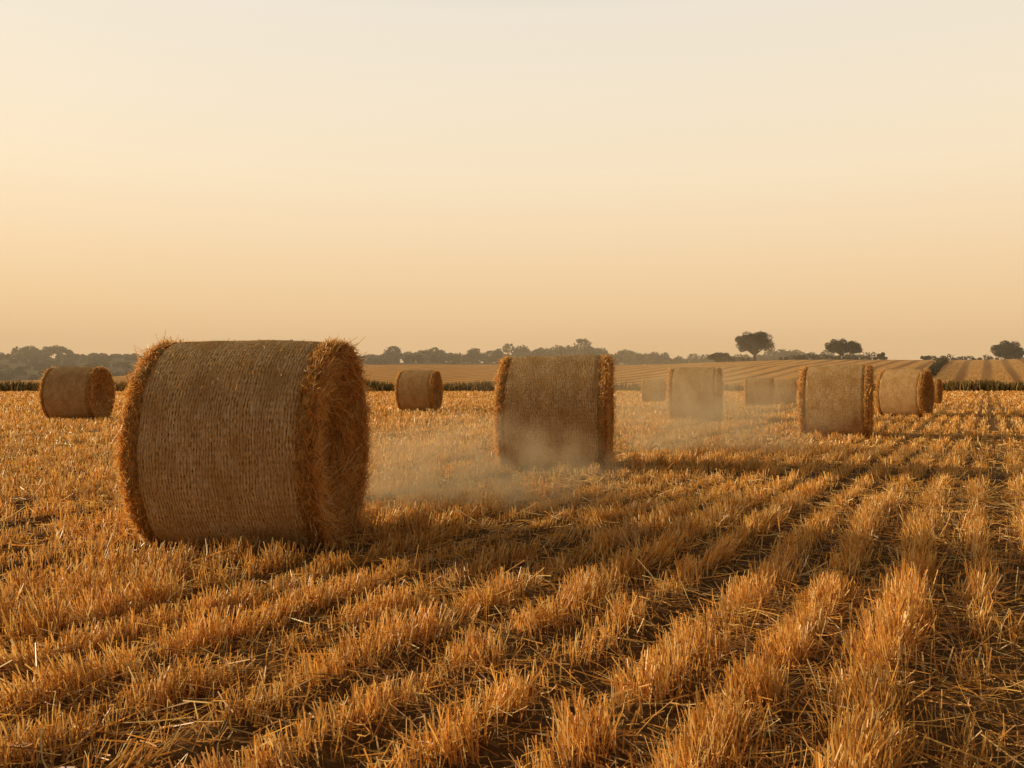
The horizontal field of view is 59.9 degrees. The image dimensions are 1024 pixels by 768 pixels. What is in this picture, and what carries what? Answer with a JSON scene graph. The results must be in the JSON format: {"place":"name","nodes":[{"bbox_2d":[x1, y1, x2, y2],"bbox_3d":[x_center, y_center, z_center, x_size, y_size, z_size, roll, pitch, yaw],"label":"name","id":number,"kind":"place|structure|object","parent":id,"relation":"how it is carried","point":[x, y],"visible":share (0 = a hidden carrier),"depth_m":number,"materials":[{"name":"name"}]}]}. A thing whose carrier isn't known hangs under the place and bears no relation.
{"place":"outdoors","nodes":[
{"label":"outdoors","id":0,"kind":"place"},
{"bbox_2d":[0,358,1023,767],"bbox_3d":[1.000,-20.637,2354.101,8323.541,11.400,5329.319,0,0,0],"label":"ground","id":1,"kind":"structure","parent":0,"point":[952,370],"depth_m":4.16,"materials":[{"name":"soil"}]},
{"bbox_2d":[37,366,115,419],"bbox_3d":[-12.283,0.247,25.210,1.720,1.632,1.685,0,0,1],"label":"hay bale","id":2,"kind":"object","parent":1,"relation":"on","point":[82,392],"visible":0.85,"depth_m":24.59,"materials":[{"name":"plant"}]},
{"bbox_2d":[108,331,381,549],"bbox_3d":[-1.843,0.396,6.481,1.610,1.586,1.684,0,0,4],"label":"hay bale","id":3,"kind":"object","parent":1,"relation":"on","point":[218,440],"visible":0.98,"depth_m":5.81,"materials":[{"name":"plant"}]},
{"bbox_2d":[394,369,442,410],"bbox_3d":[-3.406,0.229,32.592,1.672,1.570,1.601,0,0,12],"label":"hay bale","id":4,"kind":"object","parent":1,"relation":"on","point":[419,389],"visible":0.94,"depth_m":32.02,"materials":[{"name":"plant"}]},
{"bbox_2d":[0,338,871,379],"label":"treeline","id":5,"kind":"object","parent":1,"relation":"on","point":[392,354],"visible":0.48,"depth_m":403.27,"materials":[{"name":"green plant"}]},
{"bbox_2d":[0,390,1023,767],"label":"stubble","id":6,"kind":"object","parent":1,"relation":"on","point":[900,608],"visible":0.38,"depth_m":4.74,"materials":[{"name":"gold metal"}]},
{"bbox_2d":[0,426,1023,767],"bbox_3d":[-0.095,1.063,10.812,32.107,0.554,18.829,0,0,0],"label":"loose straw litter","id":7,"kind":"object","parent":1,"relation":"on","point":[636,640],"visible":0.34,"depth_m":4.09,"materials":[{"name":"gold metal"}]},
{"bbox_2d":[0,379,1023,391],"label":"hedge","id":8,"kind":"object","parent":1,"relation":"on","point":[978,385],"depth_m":78.76,"materials":[{"name":"green plant"}]},
{"bbox_2d":[488,354,622,470],"bbox_3d":[0.595,0.372,11.691,1.712,1.574,1.662,0,0,9],"label":"hay bale","id":9,"kind":"object","parent":1,"relation":"on","point":[551,411],"visible":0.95,"depth_m":11.05,"materials":[{"name":"plant"}]},
{"bbox_2d":[641,379,665,402],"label":"hay bale","id":10,"kind":"object","parent":1,"relation":"on","point":[653,390],"visible":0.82,"depth_m":41.56,"materials":[{"name":"plant"}]},
{"bbox_2d":[665,366,724,420],"bbox_3d":[5.219,0.263,25.205,1.703,1.616,1.669,0,0,17],"label":"hay bale","id":11,"kind":"object","parent":1,"relation":"on","point":[696,392],"visible":0.96,"depth_m":24.58,"materials":[{"name":"plant"}]},
{"bbox_2d":[707,352,731,361],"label":"bush","id":12,"kind":"object","parent":1,"relation":"on","point":[717,357],"visible":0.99,"depth_m":215.01,"materials":[{"name":"green plant"}]},
{"bbox_2d":[735,331,774,360],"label":"oak tree","id":13,"kind":"object","parent":1,"relation":"on","point":[753,344],"visible":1,"depth_m":212.14,"materials":[{"name":"green plant"}]},
{"bbox_2d":[743,377,774,405],"bbox_3d":[10.115,0.310,36.305,1.336,1.267,1.309,0,0,18],"label":"hay bale","id":14,"kind":"object","parent":1,"relation":"on","point":[759,390],"visible":0.94,"depth_m":35.82,"materials":[{"name":"plant"}]},
{"bbox_2d":[774,379,796,404],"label":"hay bale","id":15,"kind":"object","parent":1,"relation":"on","point":[785,390],"visible":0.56,"depth_m":38.05,"materials":[{"name":"plant"}]},
{"bbox_2d":[797,355,807,359],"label":"bush","id":16,"kind":"object","parent":1,"relation":"on","point":[802,357],"visible":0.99,"depth_m":218.37,"materials":[{"name":"green plant"}]},
{"bbox_2d":[794,364,876,437],"bbox_3d":[6.747,0.350,18.476,1.605,1.577,1.666,0,0,24],"label":"hay bale","id":17,"kind":"object","parent":1,"relation":"on","point":[834,399],"visible":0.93,"depth_m":17.92,"materials":[{"name":"plant"}]},
{"bbox_2d":[825,338,863,359],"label":"oak tree","id":18,"kind":"object","parent":1,"relation":"on","point":[841,347],"visible":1,"depth_m":214.38,"materials":[{"name":"green plant"}]},
{"bbox_2d":[721,352,1023,375],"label":"hedgerow","id":19,"kind":"object","parent":1,"relation":"on","point":[939,363],"visible":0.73,"depth_m":219.72,"materials":[{"name":"green plant"}]},
{"bbox_2d":[877,352,884,359],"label":"bush","id":20,"kind":"object","parent":1,"relation":"on","point":[881,356],"visible":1,"depth_m":218.78,"materials":[{"name":"green plant"}]},
{"bbox_2d":[874,369,935,416],"bbox_3d":[12.190,0.270,27.596,1.639,1.539,1.569,0,1,40],"label":"hay bale","id":21,"kind":"object","parent":1,"relation":"on","point":[905,391],"visible":0.95,"depth_m":27.18,"materials":[{"name":"plant"}]},
{"bbox_2d":[920,355,931,359],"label":"bush","id":22,"kind":"object","parent":1,"relation":"on","point":[928,357],"visible":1,"depth_m":219.31,"materials":[{"name":"green plant"}]},
{"bbox_2d":[933,378,943,403],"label":"hay bale","id":23,"kind":"object","parent":1,"relation":"on","point":[938,391],"visible":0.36,"depth_m":38.55,"materials":[{"name":"plant"}]},
{"bbox_2d":[990,340,1023,358],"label":"oak tree","id":24,"kind":"object","parent":1,"relation":"on","point":[1013,349],"visible":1,"depth_m":216.58,"materials":[{"name":"green plant"}]},
{"bbox_2d":[0,0,1023,364],"label":"sky","id":25,"kind":"structure","parent":0,"point":[683,178],"materials":[{"name":"beige"}]}
]}

